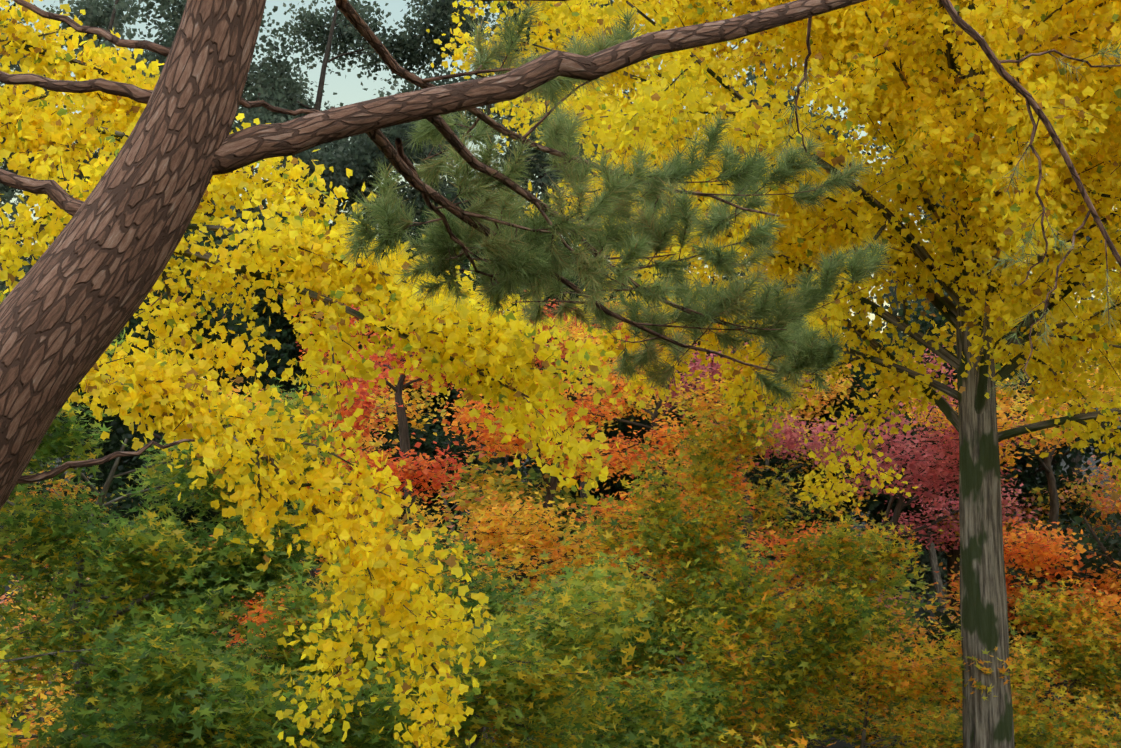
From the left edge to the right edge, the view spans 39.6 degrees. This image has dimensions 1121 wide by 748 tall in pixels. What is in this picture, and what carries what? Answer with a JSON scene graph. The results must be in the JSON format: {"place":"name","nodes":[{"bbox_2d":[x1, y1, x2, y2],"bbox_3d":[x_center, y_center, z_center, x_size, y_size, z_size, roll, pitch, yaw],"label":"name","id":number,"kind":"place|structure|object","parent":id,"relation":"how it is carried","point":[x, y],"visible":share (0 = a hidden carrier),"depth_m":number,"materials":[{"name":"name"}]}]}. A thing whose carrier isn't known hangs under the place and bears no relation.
{"place":"outdoors","nodes":[
{"label":"outdoors","id":0,"kind":"place"},
{"bbox_2d":[0,399,1120,747],"bbox_3d":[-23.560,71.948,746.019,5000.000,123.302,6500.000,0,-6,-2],"label":"ground","id":1,"kind":"structure","parent":0,"point":[836,743],"depth_m":44.14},
{"bbox_2d":[0,1,89,467],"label":"conifer tree","id":2,"kind":"object","parent":1,"relation":"on","point":[8,192],"visible":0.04,"depth_m":39.47,"materials":[{"name":"green plant"}]},
{"bbox_2d":[0,573,89,722],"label":"tree","id":3,"kind":"object","parent":1,"relation":"on","point":[10,672],"visible":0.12,"depth_m":20.42,"materials":[{"name":"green plant"}]},
{"bbox_2d":[0,280,135,419],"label":"tree","id":4,"kind":"object","parent":1,"relation":"on","point":[112,351],"depth_m":12.60,"materials":[{"name":"green plant"}]},
{"bbox_2d":[0,461,151,710],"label":"tree","id":5,"kind":"object","parent":1,"relation":"on","point":[68,474],"visible":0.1,"depth_m":29.39,"materials":[{"name":"green plant"}]},
{"bbox_2d":[0,217,163,712],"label":"conifer tree","id":6,"kind":"object","parent":1,"relation":"on","point":[4,285],"visible":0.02,"depth_m":36.71,"materials":[{"name":"green plant"}]},
{"bbox_2d":[0,610,189,747],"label":"tree","id":7,"kind":"object","parent":1,"relation":"on","point":[35,712],"visible":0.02,"depth_m":16.93,"materials":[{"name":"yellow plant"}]},
{"bbox_2d":[0,0,213,600],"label":"conifer tree","id":8,"kind":"object","parent":1,"relation":"on","point":[107,17],"visible":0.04,"depth_m":43.10,"materials":[{"name":"green plant"}]},
{"bbox_2d":[0,549,287,747],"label":"maple tree","id":9,"kind":"object","parent":1,"relation":"on","point":[59,677],"visible":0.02,"depth_m":13.88,"materials":[{"name":"green plant"}]},
{"bbox_2d":[0,518,310,747],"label":"green maple","id":10,"kind":"object","parent":1,"relation":"on","point":[39,631],"visible":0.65,"depth_m":10.31,"materials":[{"name":"green plant"}]},
{"bbox_2d":[7,592,311,747],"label":"tree","id":11,"kind":"object","parent":1,"relation":"on","point":[243,616],"depth_m":20.89,"materials":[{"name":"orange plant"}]},
{"bbox_2d":[0,462,329,620],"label":"tree","id":12,"kind":"object","parent":1,"relation":"on","point":[130,503],"visible":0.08,"depth_m":25.42,"materials":[{"name":"green plant"}]},
{"bbox_2d":[0,376,372,745],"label":"green maple","id":13,"kind":"object","parent":1,"relation":"on","point":[127,548],"visible":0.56,"depth_m":11.31,"materials":[{"name":"green plant"}]},
{"bbox_2d":[5,0,392,395],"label":"conifer tree","id":14,"kind":"object","parent":1,"relation":"on","point":[337,163],"visible":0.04,"depth_m":38.09,"materials":[{"name":"green plant"}]},
{"bbox_2d":[29,166,383,569],"bbox_3d":[-6.285,2.216,29.141,7.395,12.247,7.762,-5,-8,37],"label":"dark tree","id":15,"kind":"object","parent":1,"relation":"on","point":[118,433],"visible":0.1,"depth_m":28.33,"materials":[{"name":"green plant"}]},
{"bbox_2d":[24,33,465,584],"bbox_3d":[-8.543,-0.251,38.620,13.903,15.371,9.550,-3,-7,28],"label":"conifer tree","id":16,"kind":"object","parent":1,"relation":"on","point":[268,93],"visible":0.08,"depth_m":39.15,"materials":[{"name":"green plant"}]},
{"bbox_2d":[80,602,508,747],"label":"green maple","id":17,"kind":"object","parent":1,"relation":"on","point":[257,724],"visible":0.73,"depth_m":9.17,"materials":[{"name":"green plant"}]},
{"bbox_2d":[90,522,522,745],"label":"tree","id":18,"kind":"object","parent":1,"relation":"on","point":[261,618],"depth_m":19.18,"materials":[{"name":"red plant"}]},
{"bbox_2d":[168,356,453,582],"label":"tree","id":19,"kind":"object","parent":1,"relation":"on","point":[390,404],"visible":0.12,"depth_m":25.39,"materials":[{"name":"green plant"}]},
{"bbox_2d":[167,0,470,397],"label":"conifer tree","id":20,"kind":"object","parent":1,"relation":"on","point":[346,32],"visible":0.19,"depth_m":43.37,"materials":[{"name":"green plant"}]},
{"bbox_2d":[0,0,645,747],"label":"ginkgo tree","id":21,"kind":"object","parent":1,"relation":"on","point":[316,268],"visible":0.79,"depth_m":8.56,"materials":[{"name":"yellow plant"}]},
{"bbox_2d":[209,306,471,615],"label":"orange maple tree","id":22,"kind":"object","parent":1,"relation":"on","point":[407,471],"visible":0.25,"depth_m":16.68,"materials":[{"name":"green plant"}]},
{"bbox_2d":[171,198,513,593],"bbox_3d":[-4.442,2.220,32.176,7.347,11.887,5.653,3,-7,-30],"label":"dark tree","id":23,"kind":"object","parent":1,"relation":"on","point":[289,386],"visible":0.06,"depth_m":31.56,"materials":[{"name":"green plant"}]},
{"bbox_2d":[221,587,531,746],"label":"tree","id":24,"kind":"object","parent":1,"relation":"on","point":[242,619],"visible":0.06,"depth_m":21.89,"materials":[{"name":"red plant"}]},
{"bbox_2d":[278,282,480,531],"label":"red maple tree","id":25,"kind":"object","parent":1,"relation":"on","point":[404,440],"visible":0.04,"depth_m":20.70,"materials":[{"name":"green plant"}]},
{"bbox_2d":[314,0,633,313],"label":"conifer tree","id":26,"kind":"object","parent":1,"relation":"on","point":[448,10],"depth_m":43.59,"materials":[{"name":"green plant"}]},
{"bbox_2d":[322,450,644,606],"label":"tree","id":27,"kind":"object","parent":1,"relation":"on","point":[523,474],"visible":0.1,"depth_m":26.16,"materials":[{"name":"red plant"}]},
{"bbox_2d":[332,387,639,744],"bbox_3d":[-1.268,4.171,29.054,6.768,8.323,4.799,3,-7,-25],"label":"tree","id":28,"kind":"object","parent":1,"relation":"on","point":[428,446],"visible":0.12,"depth_m":28.03,"materials":[{"name":"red plant"}]},
{"bbox_2d":[348,463,646,739],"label":"orange maple tree","id":29,"kind":"object","parent":1,"relation":"on","point":[492,527],"visible":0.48,"depth_m":15.87,"materials":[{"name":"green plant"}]},
{"bbox_2d":[342,192,662,746],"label":"dark evergreen tree","id":30,"kind":"object","parent":1,"relation":"on","point":[418,231],"depth_m":31.05,"materials":[{"name":"green plant"}]},
{"bbox_2d":[224,513,784,747],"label":"green maple","id":31,"kind":"object","parent":1,"relation":"on","point":[533,665],"visible":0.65,"depth_m":10.17,"materials":[{"name":"green plant"}]},
{"bbox_2d":[381,0,642,515],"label":"conifer tree","id":32,"kind":"object","parent":1,"relation":"on","point":[511,5],"depth_m":46.36,"materials":[{"name":"green plant"}]},
{"bbox_2d":[0,0,1120,509],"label":"pine tree","id":33,"kind":"object","parent":1,"relation":"on","point":[72,302],"visible":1,"depth_m":5.73,"materials":[{"name":"green plant"}]},
{"bbox_2d":[419,441,722,747],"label":"tree","id":34,"kind":"object","parent":1,"relation":"on","point":[484,489],"visible":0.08,"depth_m":18.70,"materials":[{"name":"orange plant"}]},
{"bbox_2d":[430,340,712,742],"bbox_3d":[0.152,3.812,18.971,3.496,8.123,4.309,0,-6,-2],"label":"orange maple tree","id":35,"kind":"object","parent":1,"relation":"on","point":[494,444],"visible":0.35,"depth_m":18.74,"materials":[{"name":"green plant"}]},
{"bbox_2d":[514,290,658,566],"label":"red maple tree","id":36,"kind":"object","parent":1,"relation":"on","point":[583,483],"visible":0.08,"depth_m":26.56,"materials":[{"name":"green plant"}]},
{"bbox_2d":[442,562,751,747],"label":"maple tree","id":37,"kind":"object","parent":1,"relation":"on","point":[686,704],"visible":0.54,"depth_m":12.56,"materials":[{"name":"green plant"}]},
{"bbox_2d":[443,231,760,747],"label":"dark tree","id":38,"kind":"object","parent":1,"relation":"on","point":[623,428],"visible":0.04,"depth_m":28.83,"materials":[{"name":"green plant"}]},
{"bbox_2d":[405,444,848,747],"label":"tree","id":39,"kind":"object","parent":1,"relation":"on","point":[533,475],"visible":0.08,"depth_m":19.43,"materials":[{"name":"plant"}]},
{"bbox_2d":[491,292,834,588],"bbox_3d":[1.520,3.438,22.276,5.070,9.426,2.886,-3,-7,28],"label":"orange maple tree","id":40,"kind":"object","parent":1,"relation":"on","point":[658,401],"visible":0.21,"depth_m":22.73,"materials":[{"name":"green plant"}]},
{"bbox_2d":[481,39,877,579],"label":"conifer tree","id":41,"kind":"object","parent":1,"relation":"on","point":[750,77],"visible":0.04,"depth_m":41.14,"materials":[{"name":"green plant"}]},
{"bbox_2d":[540,414,846,674],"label":"tree","id":42,"kind":"object","parent":1,"relation":"on","point":[765,473],"visible":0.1,"depth_m":29.29,"materials":[{"name":"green plant"}]},
{"bbox_2d":[547,458,872,747],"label":"orange maple tree","id":43,"kind":"object","parent":1,"relation":"on","point":[759,539],"visible":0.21,"depth_m":17.77,"materials":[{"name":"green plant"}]},
{"bbox_2d":[618,342,810,747],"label":"maple tree","id":44,"kind":"object","parent":1,"relation":"on","point":[697,366],"visible":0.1,"depth_m":25.47,"materials":[{"name":"pink plant"}]},
{"bbox_2d":[563,382,943,747],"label":"maple tree","id":45,"kind":"object","parent":1,"relation":"on","point":[819,624],"visible":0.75,"depth_m":14.86,"materials":[{"name":"green plant"}]},
{"bbox_2d":[635,363,880,745],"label":"tree","id":46,"kind":"object","parent":1,"relation":"on","point":[839,389],"visible":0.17,"depth_m":29.81,"materials":[{"name":"orange plant"}]},
{"bbox_2d":[608,315,927,719],"bbox_3d":[4.745,2.967,34.455,7.020,9.724,7.189,4,-7,-37],"label":"dark tree","id":47,"kind":"object","parent":1,"relation":"on","point":[808,422],"visible":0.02,"depth_m":33.23,"materials":[{"name":"green plant"}]},
{"bbox_2d":[426,0,1120,747],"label":"ginkgo tree","id":48,"kind":"object","parent":1,"relation":"on","point":[900,70],"visible":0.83,"depth_m":13.35,"materials":[{"name":"yellow plant"}]},
{"bbox_2d":[718,720,835,747],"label":"shrub","id":49,"kind":"object","parent":1,"relation":"on","point":[803,743],"visible":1,"depth_m":9.35,"materials":[{"name":"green plant"}]},
{"bbox_2d":[640,550,954,747],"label":"shrub","id":50,"kind":"object","parent":1,"relation":"on","point":[919,584],"visible":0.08,"depth_m":20.95,"materials":[{"name":"orange plant"}]},
{"bbox_2d":[637,618,1056,747],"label":"shrub","id":51,"kind":"object","parent":1,"relation":"on","point":[928,731],"visible":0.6,"depth_m":14.68,"materials":[{"name":"orange plant"}]},
{"bbox_2d":[708,346,1042,747],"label":"maple tree","id":52,"kind":"object","parent":1,"relation":"on","point":[918,464],"visible":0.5,"depth_m":20.81,"materials":[{"name":"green plant"}]},
{"bbox_2d":[716,86,1046,641],"bbox_3d":[7.217,-0.363,38.974,11.180,15.306,11.902,0,-6,-2],"label":"conifer tree","id":53,"kind":"object","parent":1,"relation":"on","point":[892,290],"visible":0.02,"depth_m":39.42,"materials":[{"name":"green plant"}]},
{"bbox_2d":[754,399,1051,624],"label":"tree","id":54,"kind":"object","parent":1,"relation":"on","point":[934,567],"visible":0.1,"depth_m":29.72,"materials":[{"name":"pink plant"}]},
{"bbox_2d":[781,571,1038,732],"bbox_3d":[5.560,5.522,24.230,4.360,5.165,4.147,-3,-7,24],"label":"shrub","id":55,"kind":"object","parent":1,"relation":"on","point":[901,597],"depth_m":24.28,"materials":[{"name":"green plant"}]},
{"bbox_2d":[754,578,1120,728],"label":"shrub","id":56,"kind":"object","parent":1,"relation":"on","point":[902,625],"visible":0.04,"depth_m":20.99,"materials":[{"name":"orange plant"}]},
{"bbox_2d":[798,280,1120,622],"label":"dark tree","id":57,"kind":"object","parent":1,"relation":"on","point":[874,508],"visible":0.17,"depth_m":30.10,"materials":[{"name":"green plant"}]},
{"bbox_2d":[842,508,1120,747],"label":"tree","id":58,"kind":"object","parent":1,"relation":"on","point":[1114,543],"visible":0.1,"depth_m":18.96,"materials":[{"name":"orange plant"}]},
{"bbox_2d":[849,137,1120,618],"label":"conifer tree","id":59,"kind":"object","parent":1,"relation":"on","point":[923,558],"visible":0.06,"depth_m":40.38,"materials":[{"name":"green plant"}]},
{"bbox_2d":[873,355,1120,713],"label":"orange maple tree","id":60,"kind":"object","parent":1,"relation":"on","point":[1045,445],"visible":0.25,"depth_m":20.64,"materials":[{"name":"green plant"}]},
{"bbox_2d":[924,454,1120,620],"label":"tree","id":61,"kind":"object","parent":1,"relation":"on","point":[1087,492],"visible":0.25,"depth_m":30.20,"materials":[{"name":"orange plant"}]},
{"bbox_2d":[933,551,1120,718],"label":"orange maple tree","id":62,"kind":"object","parent":1,"relation":"on","point":[1012,601],"visible":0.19,"depth_m":18.44,"materials":[{"name":"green plant"}]},
{"bbox_2d":[1002,478,1120,730],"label":"maple tree","id":63,"kind":"object","parent":1,"relation":"on","point":[1040,551],"visible":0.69,"depth_m":17.72,"materials":[{"name":"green plant"}]},
{"bbox_2d":[1007,562,1120,747],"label":"shrub","id":64,"kind":"object","parent":1,"relation":"on","point":[1089,643],"visible":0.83,"depth_m":16.24,"materials":[{"name":"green plant"}]},
{"bbox_2d":[1009,625,1120,747],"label":"shrub","id":65,"kind":"object","parent":1,"relation":"on","point":[1034,692],"visible":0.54,"depth_m":15.57,"materials":[{"name":"yellow plant"}]},
{"bbox_2d":[1056,523,1119,715],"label":"tree","id":66,"kind":"object","parent":1,"relation":"on","point":[1100,534],"visible":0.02,"depth_m":23.23,"materials":[{"name":"orange plant"}]},
{"bbox_2d":[0,0,1120,397],"label":"sky","id":67,"kind":"structure","parent":0,"point":[349,90],"materials":[{"name":"white"}]}
]}

